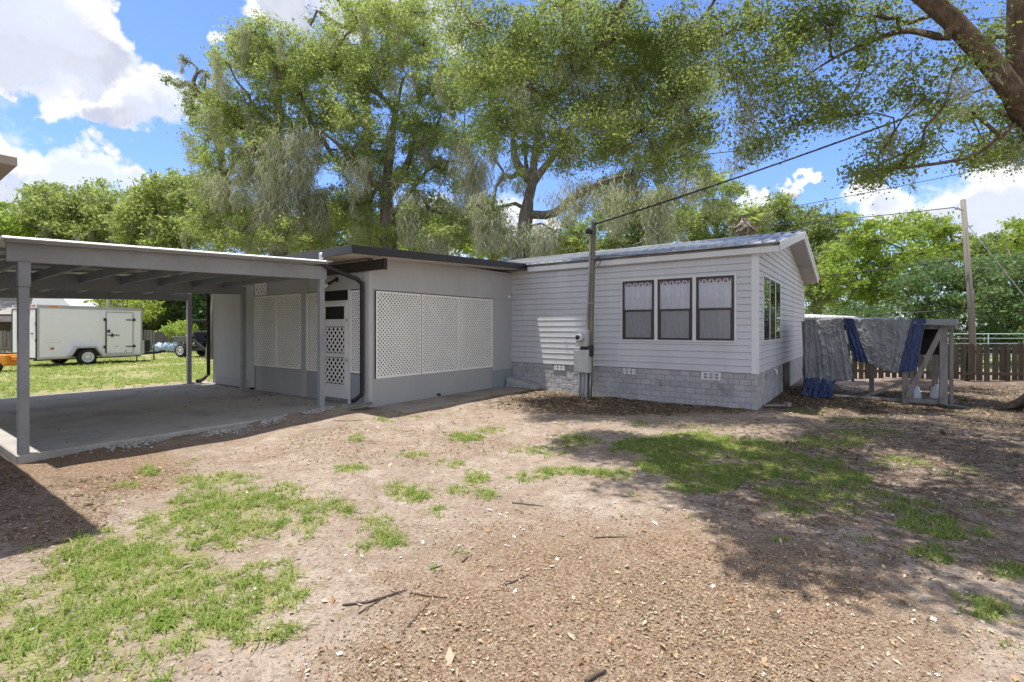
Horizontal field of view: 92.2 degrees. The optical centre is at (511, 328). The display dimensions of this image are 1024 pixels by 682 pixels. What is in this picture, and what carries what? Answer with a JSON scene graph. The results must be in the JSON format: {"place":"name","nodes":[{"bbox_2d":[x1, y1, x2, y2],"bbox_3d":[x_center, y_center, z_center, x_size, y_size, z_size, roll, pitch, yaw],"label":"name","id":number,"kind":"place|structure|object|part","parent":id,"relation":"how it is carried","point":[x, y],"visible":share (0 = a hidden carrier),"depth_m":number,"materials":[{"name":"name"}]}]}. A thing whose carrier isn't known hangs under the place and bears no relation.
{"place":"outdoors","nodes":[
{"label":"outdoors","id":0,"kind":"place"},
{"bbox_2d":[0,350,212,397],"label":"lawn","id":1,"kind":"structure","parent":0,"point":[118,384],"depth_m":16.30,"materials":[{"name":"green plant"}]},
{"bbox_2d":[0,330,1023,681],"bbox_3d":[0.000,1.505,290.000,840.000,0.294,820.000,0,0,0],"label":"ground","id":2,"kind":"structure","parent":0,"point":[164,454],"depth_m":3.42,"materials":[{"name":"brown soil"}]},
{"bbox_2d":[0,154,16,180],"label":"neighbour building","id":3,"kind":"structure","parent":2,"relation":"on","point":[8,164],"depth_m":3.59,"materials":[{"name":"grey paint"}]},
{"bbox_2d":[0,352,16,371],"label":"log splitter","id":4,"kind":"object","parent":2,"relation":"on","point":[8,358],"visible":0.74,"depth_m":16.84,"materials":[{"name":"orange paint"}]},
{"bbox_2d":[0,197,40,237],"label":"young tree","id":5,"kind":"object","parent":2,"relation":"on","point":[10,225],"visible":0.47,"depth_m":38.08,"materials":[{"name":"green plant"}]},
{"bbox_2d":[0,176,130,244],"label":"oak tree","id":6,"kind":"object","parent":2,"relation":"on","point":[50,210],"visible":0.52,"depth_m":39.27,"materials":[{"name":"green plant"}]},
{"bbox_2d":[32,298,98,305],"bbox_3d":[-30.815,-0.374,34.697,4.348,3.748,2.606,0,0,0],"label":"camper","id":7,"kind":"object","parent":2,"relation":"on","point":[65,302],"depth_m":33.50,"materials":[{"name":"white metal"}]},
{"bbox_2d":[0,298,172,346],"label":"neighbour house","id":8,"kind":"structure","parent":2,"relation":"on","point":[6,304],"depth_m":36.00,"materials":[{"name":"grey"}]},
{"bbox_2d":[11,304,165,364],"bbox_3d":[-17.954,0.247,21.578,2.376,2.540,5.225,0,0,25],"label":"cargo trailer","id":9,"kind":"object","parent":2,"relation":"on","point":[85,334],"visible":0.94,"depth_m":20.14,"materials":[{"name":"metal"}]},
{"bbox_3d":[-19.015,0.207,19.220,1.880,1.860,0.055,0,0,25],"label":"rear door","id":10,"kind":"part","parent":9,"relation":"part of","materials":[{"name":"white metal"}]},
{"bbox_3d":[-16.969,0.197,21.323,0.054,1.800,1.200,0,0,25],"label":"side door","id":11,"kind":"part","parent":9,"relation":"part of","materials":[{"name":"metal"}]},
{"bbox_2d":[0,330,206,351],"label":"board fence","id":12,"kind":"object","parent":2,"relation":"on","point":[159,336],"visible":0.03,"depth_m":32.07,"materials":[{"name":"wood"}]},
{"bbox_2d":[106,299,109,306],"bbox_3d":[-24.584,-0.438,30.000,0.148,3.877,0.148,0,0,23],"label":"utility pole","id":13,"kind":"object","parent":2,"relation":"on","point":[107,302],"depth_m":29.95,"materials":[{"name":"brown wood"}]},
{"bbox_2d":[83,299,165,325],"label":"young tree","id":14,"kind":"object","parent":2,"relation":"on","point":[147,305],"visible":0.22,"depth_m":31.58,"materials":[{"name":"green plant"}]},
{"bbox_2d":[96,165,212,345],"bbox_3d":[-27.033,-5.386,38.101,11.694,14.072,9.158,0,0,0],"label":"oak tree","id":15,"kind":"object","parent":2,"relation":"on","point":[145,208],"visible":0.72,"depth_m":35.89,"materials":[{"name":"green plant"}]},
{"bbox_2d":[155,342,162,350],"bbox_3d":[-21.794,1.174,30.507,0.743,0.634,0.610,0,0,0],"label":"wrapped bag","id":16,"kind":"object","parent":2,"relation":"on","point":[158,346],"visible":0.53,"depth_m":30.27,"materials":[{"name":"white plastic"}]},
{"bbox_2d":[128,294,201,339],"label":"dark tree","id":17,"kind":"object","parent":2,"relation":"on","point":[174,313],"visible":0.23,"depth_m":37.70,"materials":[{"name":"green plant"}]},
{"bbox_2d":[162,342,170,351],"bbox_3d":[-21.298,1.181,30.510,0.597,0.624,0.599,0,0,-42],"label":"wrapped bag","id":18,"kind":"object","parent":2,"relation":"on","point":[165,345],"visible":0.63,"depth_m":30.27,"materials":[{"name":"plastic"}]},
{"bbox_2d":[167,342,177,351],"bbox_3d":[-20.928,1.163,30.501,0.686,0.654,0.620,0,0,0],"label":"wrapped bag","id":19,"kind":"object","parent":2,"relation":"on","point":[171,346],"visible":0.69,"depth_m":30.27,"materials":[{"name":"plastic"}]},
{"bbox_2d":[0,382,354,464],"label":"carport slab","id":20,"kind":"structure","parent":2,"relation":"on","point":[90,420],"depth_m":8.09,"materials":[{"name":"concrete"}]},
{"bbox_2d":[0,235,332,454],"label":"carport","id":21,"kind":"object","parent":20,"relation":"on","point":[31,267],"visible":0.98,"depth_m":7.67,"materials":[{"name":"white metal"}]},
{"bbox_2d":[7,383,350,442],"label":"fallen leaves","id":22,"kind":"object","parent":20,"relation":"on","point":[212,397],"visible":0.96,"depth_m":9.61,"materials":[{"name":"brown plant"}]},
{"bbox_2d":[155,319,199,338],"bbox_3d":[-20.795,0.487,30.739,2.254,2.294,5.344,0,0,-32],"label":"shrub","id":23,"kind":"object","parent":2,"relation":"on","point":[176,329],"visible":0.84,"depth_m":29.86,"materials":[{"name":"green plant"}]},
{"bbox_2d":[172,320,206,357],"bbox_3d":[-15.938,0.535,25.773,2.937,1.950,1.541,0,0,14],"label":"utility buggy","id":24,"kind":"object","parent":2,"relation":"on","point":[199,339],"visible":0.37,"depth_m":25.30,"materials":[{"name":"metal"}]},
{"bbox_2d":[32,405,347,464],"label":"gravel","id":25,"kind":"structure","parent":2,"relation":"on","point":[274,419],"depth_m":6.97,"materials":[{"name":"grey gravel"}]},
{"bbox_2d":[154,51,230,358],"bbox_3d":[-15.424,-5.985,23.907,3.356,15.336,2.188,0,0,0],"label":"oak tree","id":26,"kind":"object","parent":2,"relation":"on","point":[188,84],"visible":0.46,"depth_m":23.75,"materials":[{"name":"green plant"}]},
{"bbox_2d":[175,293,210,335],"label":"dark tree","id":27,"kind":"object","parent":2,"relation":"on","point":[199,306],"visible":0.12,"depth_m":35.82,"materials":[{"name":"green plant"}]},
{"bbox_2d":[165,7,373,256],"bbox_3d":[-11.351,-6.370,21.661,10.239,16.058,8.298,0,0,0],"label":"oak tree","id":28,"kind":"object","parent":2,"relation":"on","point":[270,149],"visible":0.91,"depth_m":20.01,"materials":[{"name":"green plant"}]},
{"bbox_2d":[229,203,345,255],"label":"oak tree","id":29,"kind":"object","parent":2,"relation":"on","point":[263,252],"visible":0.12,"depth_m":34.75,"materials":[{"name":"green plant"}]},
{"bbox_2d":[333,401,372,410],"bbox_3d":[-2.825,1.374,8.501,0.833,0.166,0.160,0,0,-29],"label":"splash plank","id":30,"kind":"object","parent":2,"relation":"on","point":[356,406],"visible":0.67,"depth_m":8.52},
{"bbox_2d":[196,245,525,407],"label":"porch addition","id":31,"kind":"structure","parent":2,"relation":"on","point":[387,345],"depth_m":10.05,"materials":[{"name":"grey paint"}]},
{"bbox_2d":[325,302,347,398],"bbox_3d":[-3.357,0.415,9.314,0.651,1.790,0.507,0,0,0],"label":"door","id":32,"kind":"structure","parent":31,"relation":"in","point":[336,314],"depth_m":9.30,"materials":[{"name":"white wood"}]},
{"bbox_2d":[299,0,433,246],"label":"tall tree","id":33,"kind":"object","parent":2,"relation":"on","point":[311,21],"visible":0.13,"depth_m":28.84,"materials":[{"name":"green plant"}]},
{"bbox_2d":[342,589,406,613],"bbox_3d":[-0.730,1.483,2.667,0.350,0.017,0.117,0,0,-25],"label":"twig","id":34,"kind":"object","parent":2,"relation":"on","point":[369,601],"visible":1,"depth_m":2.67,"materials":[{"name":"brown wood"}]},
{"bbox_2d":[329,202,461,249],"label":"oak tree","id":35,"kind":"object","parent":2,"relation":"on","point":[351,241],"visible":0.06,"depth_m":33.91,"materials":[{"name":"green plant"}]},
{"bbox_2d":[295,0,500,255],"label":"oak tree","id":36,"kind":"object","parent":2,"relation":"on","point":[364,64],"visible":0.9,"depth_m":19.56,"materials":[{"name":"green plant"}]},
{"bbox_2d":[407,602,429,626],"bbox_3d":[-0.480,1.481,2.560,0.008,0.007,0.238,0,0,18],"label":"twig","id":37,"kind":"object","parent":2,"relation":"on","point":[417,616],"visible":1,"depth_m":2.53,"materials":[{"name":"brown wood"}]},
{"bbox_2d":[410,592,450,597],"bbox_3d":[-0.455,1.483,2.733,0.246,0.008,0.014,0,0,13],"label":"twig","id":38,"kind":"object","parent":2,"relation":"on","point":[428,595],"visible":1,"depth_m":2.73,"materials":[{"name":"brown wood"}]},
{"bbox_2d":[397,216,490,258],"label":"young tree","id":39,"kind":"object","parent":2,"relation":"on","point":[466,250],"visible":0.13,"depth_m":32.28,"materials":[{"name":"green plant"}]},
{"bbox_2d":[370,386,530,412],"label":"apron slab","id":40,"kind":"structure","parent":2,"relation":"on","point":[414,405],"depth_m":9.78,"materials":[{"name":"concrete"}]},
{"bbox_2d":[458,222,516,260],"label":"oak tree","id":41,"kind":"object","parent":2,"relation":"on","point":[496,255],"visible":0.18,"depth_m":34.95,"materials":[{"name":"green plant"}]},
{"bbox_2d":[0,385,1023,598],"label":"mulch","id":42,"kind":"object","parent":2,"relation":"on","point":[887,410],"visible":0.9,"depth_m":6.50,"materials":[{"name":"brown wood"}]},
{"bbox_2d":[763,403,791,406],"bbox_3d":[5.073,1.465,9.435,0.511,0.070,0.090,0,0,0],"label":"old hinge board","id":43,"kind":"object","parent":42,"relation":"on","point":[788,404],"visible":1,"depth_m":9.42,"materials":[{"name":"grey wood"}]},
{"bbox_2d":[19,411,1004,681],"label":"pale debris","id":44,"kind":"object","parent":2,"relation":"on","point":[579,557],"visible":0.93,"depth_m":2.97,"materials":[{"name":"beige"}]},
{"bbox_2d":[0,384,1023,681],"bbox_3d":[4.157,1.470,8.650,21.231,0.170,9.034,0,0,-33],"label":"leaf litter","id":45,"kind":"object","parent":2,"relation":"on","point":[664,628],"visible":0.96,"depth_m":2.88,"materials":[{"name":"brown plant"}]},
{"bbox_2d":[505,575,527,584],"bbox_3d":[0.030,1.497,2.932,0.180,0.009,0.009,0,0,-41],"label":"twig","id":46,"kind":"object","parent":2,"relation":"on","point":[515,580],"visible":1,"depth_m":2.92,"materials":[{"name":"brown wood"}]},
{"bbox_2d":[506,376,540,389],"bbox_3d":[0.268,1.321,11.857,0.843,0.257,0.290,0,0,37],"label":"concrete wedge","id":47,"kind":"object","parent":2,"relation":"on","point":[512,381],"visible":0.96,"depth_m":11.79,"materials":[{"name":"grey concrete"}]},
{"bbox_2d":[512,502,541,505],"bbox_3d":[0.137,1.525,4.270,0.286,0.010,0.010,0,0,16],"label":"twig","id":48,"kind":"object","parent":2,"relation":"on","point":[526,504],"visible":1,"depth_m":4.27,"materials":[{"name":"brown wood"}]},
{"bbox_2d":[532,209,601,256],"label":"oak tree","id":49,"kind":"object","parent":2,"relation":"on","point":[579,242],"visible":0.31,"depth_m":30.89,"materials":[{"name":"green plant"}]},
{"bbox_2d":[574,221,600,399],"bbox_3d":[1.608,-0.340,10.541,0.564,3.884,0.376,0,0,0],"label":"service pole","id":50,"kind":"object","parent":2,"relation":"on","point":[583,358],"visible":0.94,"depth_m":10.53,"materials":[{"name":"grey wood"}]},
{"bbox_2d":[611,246,742,255],"bbox_3d":[2.963,-1.516,9.817,3.005,0.079,0.011,0,0,33],"label":"overhead wire","id":51,"kind":"object","parent":50,"relation":"attached to","point":[675,252],"visible":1,"depth_m":9.66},
{"bbox_2d":[428,0,747,269],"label":"oak tree","id":52,"kind":"object","parent":2,"relation":"on","point":[543,241],"visible":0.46,"depth_m":17.10,"materials":[{"name":"green plant"}]},
{"bbox_2d":[715,160,1020,219],"bbox_3d":[17.101,-6.100,18.000,18.248,3.423,0.023,0,0,13],"label":"overhead wire","id":53,"kind":"object","parent":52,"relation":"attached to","point":[842,197],"visible":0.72,"depth_m":19.06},
{"bbox_2d":[584,669,606,681],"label":"twig","id":54,"kind":"object","parent":2,"relation":"on","point":[592,676],"visible":1,"depth_m":2.14,"materials":[{"name":"wood"}]},
{"bbox_2d":[380,230,819,409],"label":"house","id":55,"kind":"structure","parent":2,"relation":"on","point":[718,326],"depth_m":10.33,"materials":[{"name":"white"}]},
{"bbox_2d":[622,280,653,339],"bbox_3d":[2.655,-0.380,10.344,0.690,1.230,0.080,0,0,36],"label":"window","id":56,"kind":"structure","parent":55,"relation":"in","point":[637,296],"depth_m":10.33,"materials":[{"name":"brown metal"}]},
{"bbox_2d":[657,277,691,339],"bbox_3d":[3.273,-0.380,9.895,0.690,1.230,0.080,0,0,36],"label":"window","id":57,"kind":"structure","parent":55,"relation":"in","point":[674,296],"depth_m":9.88,"materials":[{"name":"brown metal"}]},
{"bbox_2d":[696,275,733,340],"bbox_3d":[3.892,-0.380,9.445,0.690,1.230,0.080,0,0,36],"label":"window","id":58,"kind":"structure","parent":55,"relation":"in","point":[714,294],"depth_m":9.43,"materials":[{"name":"brown metal"}]},
{"bbox_2d":[764,277,769,339],"bbox_3d":[4.989,-0.380,9.711,0.061,1.230,0.660,0,0,36],"label":"window","id":59,"kind":"structure","parent":55,"relation":"in","point":[766,281],"depth_m":9.69,"materials":[{"name":"clear glass"}]},
{"bbox_2d":[770,279,774,339],"bbox_3d":[5.418,-0.380,10.301,0.434,1.230,0.566,0,0,0],"label":"window","id":60,"kind":"structure","parent":55,"relation":"in","point":[772,283],"depth_m":10.27,"materials":[{"name":"clear glass"}]},
{"bbox_2d":[776,282,779,338],"bbox_3d":[5.847,-0.380,10.891,0.434,1.230,0.566,0,0,0],"label":"window","id":61,"kind":"structure","parent":55,"relation":"in","point":[777,284],"depth_m":10.83,"materials":[{"name":"clear glass"}]},
{"bbox_2d":[595,536,626,537],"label":"twig","id":62,"kind":"object","parent":2,"relation":"on","point":[610,536],"visible":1,"depth_m":3.57,"materials":[{"name":"brown wood"}]},
{"bbox_2d":[577,186,705,250],"bbox_3d":[7.256,-3.118,27.401,7.123,9.504,6.836,0,0,0],"label":"oak tree","id":63,"kind":"object","parent":2,"relation":"on","point":[611,242],"visible":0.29,"depth_m":25.83,"materials":[{"name":"green plant"}]},
{"bbox_2d":[668,166,752,242],"bbox_3d":[11.932,-4.295,30.419,5.300,11.810,6.496,0,0,26],"label":"oak tree","id":64,"kind":"object","parent":2,"relation":"on","point":[702,219],"visible":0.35,"depth_m":29.18,"materials":[{"name":"green plant"}]},
{"bbox_2d":[425,0,1023,204],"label":"oak tree","id":65,"kind":"object","parent":2,"relation":"on","point":[1003,75],"visible":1,"depth_m":7.63,"materials":[{"name":"green plant"}]},
{"bbox_2d":[722,201,763,236],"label":"palm tree","id":66,"kind":"object","parent":2,"relation":"on","point":[741,222],"visible":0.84,"depth_m":25.82,"materials":[{"name":"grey plant"}]},
{"bbox_2d":[735,187,811,248],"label":"oak tree","id":67,"kind":"object","parent":2,"relation":"on","point":[781,200],"visible":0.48,"depth_m":31.72,"materials":[{"name":"green plant"}]},
{"bbox_2d":[786,198,858,314],"bbox_3d":[18.087,-2.996,29.222,4.429,9.377,6.558,0,0,39],"label":"oak tree","id":68,"kind":"object","parent":2,"relation":"on","point":[817,233],"visible":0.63,"depth_m":28.08,"materials":[{"name":"green plant"}]},
{"bbox_2d":[824,299,898,343],"bbox_3d":[14.240,0.214,20.044,3.877,3.016,5.657,0,0,33],"label":"bush","id":69,"kind":"object","parent":2,"relation":"on","point":[846,310],"visible":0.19,"depth_m":19.49,"materials":[{"name":"green plant"}]},
{"bbox_2d":[811,208,932,313],"bbox_3d":[17.161,-2.154,23.850,7.080,7.609,4.481,0,0,-42],"label":"lime tree","id":70,"kind":"object","parent":2,"relation":"on","point":[865,246],"visible":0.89,"depth_m":22.97,"materials":[{"name":"green plant"}]},
{"bbox_2d":[803,319,958,404],"bbox_3d":[8.049,0.698,10.944,2.580,1.805,1.945,0,0,36],"label":"wooden frame","id":71,"kind":"object","parent":2,"relation":"on","point":[934,344],"visible":0.66,"depth_m":9.80,"materials":[{"name":"grey wood"}]},
{"bbox_2d":[801,317,925,397],"bbox_3d":[7.555,0.621,10.701,2.148,1.723,1.475,0,0,36],"label":"tarp","id":72,"kind":"object","parent":71,"relation":"on","point":[879,342],"visible":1,"depth_m":10.42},
{"bbox_2d":[806,261,1003,331],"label":"distant woods","id":73,"kind":"object","parent":2,"relation":"on","point":[902,303],"depth_m":65.86,"materials":[{"name":"green plant"}]},
{"bbox_2d":[802,343,1023,380],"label":"board fence","id":74,"kind":"object","parent":2,"relation":"on","point":[1001,357],"visible":0.35,"depth_m":14.15,"materials":[{"name":"brown wood"}]},
{"bbox_2d":[914,386,921,403],"bbox_3d":[8.293,1.345,10.152,0.310,0.390,0.310,0,0,0],"label":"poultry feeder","id":75,"kind":"object","parent":2,"relation":"on","point":[917,393],"visible":0.22,"depth_m":10.06,"materials":[{"name":"white plastic"}]},
{"bbox_2d":[876,205,985,355],"bbox_3d":[22.785,-2.614,27.120,4.732,8.548,7.500,0,0,38],"label":"lime tree","id":76,"kind":"object","parent":2,"relation":"on","point":[934,231],"visible":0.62,"depth_m":25.97,"materials":[{"name":"green plant"}]},
{"bbox_2d":[929,384,938,399],"bbox_3d":[8.606,1.333,9.986,0.310,0.390,0.310,0,0,0],"label":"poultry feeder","id":77,"kind":"object","parent":2,"relation":"on","point":[934,393],"visible":0.41,"depth_m":9.95,"materials":[{"name":"white plastic"}]},
{"bbox_2d":[873,249,1023,364],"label":"bush","id":78,"kind":"object","parent":2,"relation":"on","point":[989,285],"visible":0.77,"depth_m":19.76,"materials":[{"name":"green plant"}]},
{"bbox_2d":[938,403,971,408],"bbox_3d":[8.343,1.466,9.314,0.441,0.069,0.279,0,0,0],"label":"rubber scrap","id":79,"kind":"object","parent":2,"relation":"on","point":[951,406],"visible":1,"depth_m":9.21,"materials":[{"name":"black rubber"}]},
{"bbox_2d":[949,516,979,523],"bbox_3d":[3.560,1.508,3.878,0.205,0.018,0.028,0,0,44],"label":"twig","id":80,"kind":"object","parent":2,"relation":"on","point":[964,519],"visible":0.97,"depth_m":3.87,"materials":[{"name":"brown wood"}]},
{"bbox_2d":[955,199,976,371],"bbox_3d":[15.593,-1.420,16.965,0.906,6.050,0.227,0,0,-7],"label":"utility pole","id":81,"kind":"object","parent":2,"relation":"on","point":[970,294],"visible":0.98,"depth_m":16.93,"materials":[{"name":"wood"}]},
{"bbox_2d":[601,207,954,233],"bbox_3d":[9.109,-5.370,25.425,0.030,2.491,21.062,0,0,-35],"label":"overhead wire","id":82,"kind":"object","parent":81,"relation":"attached to","point":[825,220],"visible":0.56,"depth_m":20.03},
{"bbox_2d":[819,259,956,276],"bbox_3d":[9.109,-2.283,25.425,0.030,0.465,21.060,0,0,-35],"label":"overhead wire","id":83,"kind":"object","parent":81,"relation":"attached to","point":[890,268],"visible":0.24,"depth_m":18.39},
{"bbox_2d":[858,309,956,315],"bbox_3d":[9.109,-0.510,25.425,0.030,0.412,21.060,0,0,-35],"label":"overhead wire","id":84,"kind":"object","parent":81,"relation":"attached to","point":[909,312],"visible":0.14,"depth_m":17.89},
{"bbox_2d":[968,225,1023,295],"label":"guy wire","id":85,"kind":"object","parent":81,"relation":"attached to","point":[996,260],"visible":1,"depth_m":16.79,"materials":[{"name":"grey metal"}]},
{"bbox_2d":[931,333,1023,358],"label":"tube gate","id":86,"kind":"structure","parent":2,"relation":"on","point":[987,338],"depth_m":17.58,"materials":[{"name":"metal"}]},
{"bbox_2d":[969,228,1021,337],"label":"oak tree","id":87,"kind":"object","parent":2,"relation":"on","point":[990,236],"visible":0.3,"depth_m":46.48,"materials":[{"name":"green plant"}]},
{"bbox_2d":[988,214,1023,262],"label":"lime tree","id":88,"kind":"object","parent":2,"relation":"on","point":[1015,240],"visible":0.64,"depth_m":24.21,"materials":[{"name":"green plant"}]},
{"bbox_2d":[996,394,1023,413],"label":"trunk","id":89,"kind":"object","parent":2,"relation":"on","point":[1018,402],"visible":0.78,"depth_m":9.06,"materials":[{"name":"brown plant"}]},
{"bbox_2d":[0,393,1023,681],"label":"grass","id":90,"kind":"structure","parent":0,"point":[628,443],"depth_m":3.51,"materials":[{"name":"green plant"}]},
{"bbox_2d":[0,0,1023,329],"label":"sky","id":91,"kind":"structure","parent":0,"point":[81,96],"materials":[{"name":"blue"}]},
{"bbox_2d":[596,86,990,224],"bbox_3d":[8.627,-4.440,6.527,15.954,4.472,0.032,0,0,30],"label":"service cable","id":92,"kind":"object","parent":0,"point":[845,139],"visible":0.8,"depth_m":8.92,"materials":[{"name":"black rubber"}]},
{"bbox_2d":[805,314,857,343],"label":"metal shed","id":93,"kind":"structure","parent":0,"point":[811,316],"depth_m":17.77,"materials":[{"name":"white metal"}]}
]}

